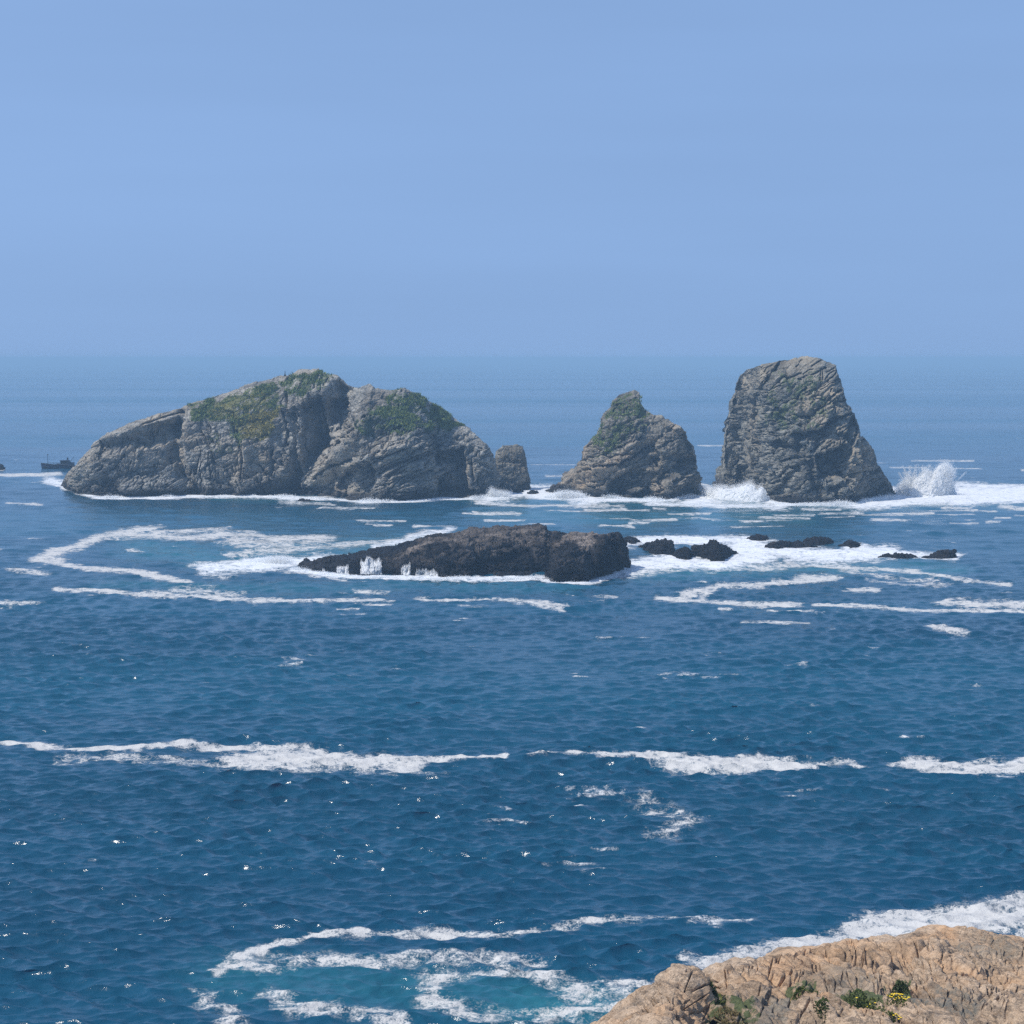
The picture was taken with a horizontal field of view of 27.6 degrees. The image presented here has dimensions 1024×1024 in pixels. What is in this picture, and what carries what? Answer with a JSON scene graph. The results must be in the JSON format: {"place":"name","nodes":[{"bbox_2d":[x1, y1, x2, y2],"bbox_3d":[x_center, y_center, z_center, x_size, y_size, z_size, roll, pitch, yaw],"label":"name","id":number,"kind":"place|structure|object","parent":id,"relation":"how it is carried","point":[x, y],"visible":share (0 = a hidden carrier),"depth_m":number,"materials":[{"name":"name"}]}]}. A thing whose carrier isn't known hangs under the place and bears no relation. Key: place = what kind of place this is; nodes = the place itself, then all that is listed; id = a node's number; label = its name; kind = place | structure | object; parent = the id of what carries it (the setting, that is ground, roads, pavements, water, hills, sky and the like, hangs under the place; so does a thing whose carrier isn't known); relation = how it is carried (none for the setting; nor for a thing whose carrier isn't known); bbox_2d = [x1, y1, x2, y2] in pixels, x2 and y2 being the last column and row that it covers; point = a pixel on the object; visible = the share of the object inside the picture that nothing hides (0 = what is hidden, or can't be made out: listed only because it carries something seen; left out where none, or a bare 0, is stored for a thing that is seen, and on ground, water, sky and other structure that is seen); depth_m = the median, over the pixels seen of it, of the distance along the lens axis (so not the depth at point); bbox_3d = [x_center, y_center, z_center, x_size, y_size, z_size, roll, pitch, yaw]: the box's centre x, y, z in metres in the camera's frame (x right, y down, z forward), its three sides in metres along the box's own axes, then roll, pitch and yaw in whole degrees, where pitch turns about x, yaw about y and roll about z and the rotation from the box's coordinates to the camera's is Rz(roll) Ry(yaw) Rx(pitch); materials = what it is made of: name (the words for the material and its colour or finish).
{"place":"outdoors","nodes":[
{"label":"outdoors","id":0,"kind":"place"},
{"bbox_2d":[0,360,1023,1023],"bbox_3d":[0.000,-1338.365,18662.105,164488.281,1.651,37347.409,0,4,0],"label":"sea","id":1,"kind":"structure","parent":0,"point":[236,786],"depth_m":230.78,"materials":[{"name":"liquid"}]},
{"bbox_2d":[41,454,75,468],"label":"fishing boat","id":2,"kind":"object","parent":1,"relation":"on","point":[66,464],"visible":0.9,"depth_m":754.55,"materials":[{"name":"blue paint"}]},
{"bbox_2d":[248,553,296,563],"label":"wave splash","id":3,"kind":"object","parent":1,"relation":"on","point":[279,559],"visible":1,"depth_m":407.94,"materials":[{"name":"white liquid"}]},
{"bbox_2d":[62,489,488,501],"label":"surf","id":4,"kind":"structure","parent":1,"relation":"on","point":[325,498],"depth_m":598.45,"materials":[{"name":"white liquid"}]},
{"bbox_2d":[61,368,509,500],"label":"rock island","id":5,"kind":"object","parent":1,"relation":"in","point":[316,442],"visible":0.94,"depth_m":610.33,"materials":[{"name":"grey stone"}]},
{"bbox_2d":[207,386,283,440],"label":"grass","id":6,"kind":"structure","parent":5,"relation":"on","point":[258,422],"depth_m":619.27,"materials":[{"name":"green plant"}]},
{"bbox_2d":[187,369,464,451],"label":"grass","id":7,"kind":"structure","parent":5,"relation":"on","point":[446,421],"depth_m":614.99,"materials":[{"name":"green plant"}]},
{"bbox_2d":[298,498,314,501],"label":"surf rock","id":8,"kind":"object","parent":1,"relation":"in","point":[303,500],"visible":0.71,"depth_m":583.25,"materials":[{"name":"grey stone"}]},
{"bbox_2d":[288,566,632,582],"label":"surf","id":9,"kind":"structure","parent":1,"relation":"on","point":[440,578],"depth_m":380.93,"materials":[{"name":"white liquid"}]},
{"bbox_2d":[298,523,630,581],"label":"black rock islet","id":10,"kind":"object","parent":1,"relation":"in","point":[516,550],"visible":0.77,"depth_m":388.81,"materials":[{"name":"black stone"}]},
{"bbox_2d":[336,564,348,573],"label":"water cascade","id":11,"kind":"object","parent":10,"relation":"on","point":[340,570],"visible":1,"depth_m":389.42,"materials":[{"name":"white liquid"}]},
{"bbox_2d":[360,557,381,573],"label":"water cascade","id":12,"kind":"object","parent":10,"relation":"on","point":[369,565],"visible":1,"depth_m":387.76,"materials":[{"name":"white liquid"}]},
{"bbox_2d":[401,562,410,574],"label":"water cascade","id":13,"kind":"object","parent":10,"relation":"on","point":[406,571],"visible":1,"depth_m":385.15,"materials":[{"name":"white liquid"}]},
{"bbox_2d":[415,568,437,575],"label":"water cascade","id":14,"kind":"object","parent":10,"relation":"on","point":[419,572],"visible":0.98,"depth_m":384.22,"materials":[{"name":"white liquid"}]},
{"bbox_2d":[485,487,512,496],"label":"wave splash","id":15,"kind":"object","parent":1,"relation":"on","point":[494,493],"visible":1,"depth_m":600.87,"materials":[{"name":"white liquid"}]},
{"bbox_2d":[495,444,530,489],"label":"sea crag","id":16,"kind":"structure","parent":1,"relation":"in","point":[511,465],"depth_m":633.30,"materials":[{"name":"grey stone"}]},
{"bbox_2d":[512,488,523,492],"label":"surf rock","id":17,"kind":"object","parent":1,"relation":"in","point":[519,490],"visible":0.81,"depth_m":623.15,"materials":[{"name":"grey stone"}]},
{"bbox_2d":[527,490,538,493],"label":"surf rock","id":18,"kind":"object","parent":1,"relation":"in","point":[533,492],"visible":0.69,"depth_m":617.05,"materials":[{"name":"grey stone"}]},
{"bbox_2d":[545,488,588,498],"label":"wave splash","id":19,"kind":"object","parent":1,"relation":"on","point":[567,494],"visible":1,"depth_m":597.07,"materials":[{"name":"white liquid"}]},
{"bbox_2d":[545,390,702,499],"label":"rock islet","id":20,"kind":"object","parent":1,"relation":"in","point":[656,457],"visible":0.89,"depth_m":605.76,"materials":[{"name":"grey stone"}]},
{"bbox_2d":[590,395,649,456],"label":"grass","id":21,"kind":"structure","parent":20,"relation":"on","point":[596,439],"depth_m":611.01,"materials":[{"name":"green plant"}]},
{"bbox_2d":[624,536,641,543],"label":"surf rock","id":22,"kind":"object","parent":1,"relation":"in","point":[630,540],"visible":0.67,"depth_m":452.62,"materials":[{"name":"grey stone"}]},
{"bbox_2d":[581,492,698,500],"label":"surf","id":23,"kind":"structure","parent":1,"relation":"on","point":[661,499],"depth_m":592.43,"materials":[{"name":"white liquid"}]},
{"bbox_2d":[638,538,675,554],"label":"surf rock","id":24,"kind":"object","parent":1,"relation":"in","point":[665,546],"visible":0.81,"depth_m":426.30,"materials":[{"name":"black stone"}]},
{"bbox_2d":[671,546,692,559],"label":"surf rock","id":25,"kind":"object","parent":1,"relation":"in","point":[684,553],"visible":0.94,"depth_m":417.88,"materials":[{"name":"black stone"}]},
{"bbox_2d":[698,482,707,493],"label":"wave splash","id":26,"kind":"object","parent":1,"relation":"on","point":[700,488],"visible":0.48,"depth_m":618.46,"materials":[{"name":"white liquid"}]},
{"bbox_2d":[691,539,738,560],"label":"surf rock","id":27,"kind":"object","parent":1,"relation":"in","point":[713,550],"visible":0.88,"depth_m":417.07,"materials":[{"name":"black stone"}]},
{"bbox_2d":[698,479,769,501],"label":"wave splash","id":28,"kind":"object","parent":1,"relation":"on","point":[748,491],"visible":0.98,"depth_m":588.21,"materials":[{"name":"white liquid"}]},
{"bbox_2d":[746,534,768,540],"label":"surf rock","id":29,"kind":"object","parent":1,"relation":"in","point":[757,537],"visible":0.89,"depth_m":459.84,"materials":[{"name":"grey stone"}]},
{"bbox_2d":[764,540,820,548],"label":"surf rock","id":30,"kind":"object","parent":1,"relation":"in","point":[779,544],"visible":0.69,"depth_m":440.57,"materials":[{"name":"grey stone"}]},
{"bbox_2d":[712,356,895,503],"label":"sea stack","id":31,"kind":"object","parent":1,"relation":"in","point":[791,430],"visible":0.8,"depth_m":590.97,"materials":[{"name":"grey stone"}]},
{"bbox_2d":[803,536,833,544],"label":"surf rock","id":32,"kind":"object","parent":1,"relation":"in","point":[819,540],"visible":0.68,"depth_m":449.57,"materials":[{"name":"grey stone"}]},
{"bbox_2d":[770,493,900,505],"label":"surf","id":33,"kind":"structure","parent":1,"relation":"on","point":[843,502],"depth_m":571.50,"materials":[{"name":"white liquid"}]},
{"bbox_2d":[838,540,860,547],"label":"surf rock","id":34,"kind":"object","parent":1,"relation":"in","point":[851,544],"visible":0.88,"depth_m":444.94,"materials":[{"name":"grey stone"}]},
{"bbox_2d":[878,552,917,558],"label":"surf rock","id":35,"kind":"object","parent":1,"relation":"in","point":[896,555],"visible":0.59,"depth_m":418.02,"materials":[{"name":"black stone"}]},
{"bbox_2d":[893,458,966,496],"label":"wave splash","id":36,"kind":"object","parent":1,"relation":"on","point":[937,482],"visible":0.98,"depth_m":608.38,"materials":[{"name":"white liquid"}]},
{"bbox_2d":[921,549,956,558],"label":"surf rock","id":37,"kind":"object","parent":1,"relation":"in","point":[943,554],"visible":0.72,"depth_m":418.25,"materials":[{"name":"black stone"}]},
{"bbox_2d":[0,0,1023,359],"label":"sky","id":38,"kind":"structure","parent":0,"point":[180,179],"materials":[{"name":"blue"}]},
{"bbox_2d":[590,924,1023,1023],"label":"headland","id":39,"kind":"structure","parent":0,"point":[958,974],"depth_m":64.80,"materials":[{"name":"beige stone"}]},
{"bbox_2d":[710,981,717,996],"bbox_3d":[5.587,13.591,58.465,0.362,0.988,0.447,-2,5,-23],"label":"coastal plant","id":40,"kind":"object","parent":39,"relation":"on","point":[714,991],"visible":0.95,"depth_m":58.39,"materials":[{"name":"green plant"}]},
{"bbox_2d":[714,993,725,1004],"bbox_3d":[5.839,13.685,58.001,0.494,0.558,0.679,1,4,17],"label":"coastal plant","id":41,"kind":"object","parent":39,"relation":"on","point":[718,1001],"visible":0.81,"depth_m":58.02,"materials":[{"name":"green plant"}]},
{"bbox_2d":[712,1005,747,1023],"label":"coastal plant","id":42,"kind":"object","parent":39,"relation":"on","point":[731,1012],"visible":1,"depth_m":56.69,"materials":[{"name":"green plant"}]},
{"bbox_2d":[790,985,820,1002],"bbox_3d":[8.575,14.419,62.035,1.033,0.898,1.830,-1,4,-12],"label":"coastal plant","id":43,"kind":"object","parent":39,"relation":"on","point":[799,990],"visible":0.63,"depth_m":61.67,"materials":[{"name":"green plant"}]},
{"bbox_2d":[813,997,828,1023],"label":"coastal plant","id":44,"kind":"object","parent":39,"relation":"on","point":[824,1007],"visible":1,"depth_m":58.75,"materials":[{"name":"green plant"}]},
{"bbox_2d":[844,988,884,1011],"bbox_3d":[10.345,14.596,61.867,1.386,0.762,2.271,0,4,0],"label":"coastal plant","id":45,"kind":"object","parent":39,"relation":"on","point":[861,1003],"visible":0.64,"depth_m":61.80,"materials":[{"name":"green plant"}]},
{"bbox_2d":[883,1010,901,1022],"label":"flowering plant","id":46,"kind":"object","parent":39,"relation":"on","point":[892,1014],"visible":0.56,"depth_m":60.41,"materials":[{"name":"yellow plant"}]},
{"bbox_2d":[885,993,910,1006],"bbox_3d":[11.427,14.715,61.879,0.802,0.799,1.323,1,4,19],"label":"flowering plant","id":47,"kind":"object","parent":39,"relation":"on","point":[902,1000],"visible":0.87,"depth_m":61.81,"materials":[{"name":"yellow plant"}]},
{"bbox_2d":[891,980,910,995],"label":"coastal plant","id":48,"kind":"object","parent":39,"relation":"on","point":[903,985],"visible":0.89,"depth_m":65.69,"materials":[{"name":"green plant"}]}
]}

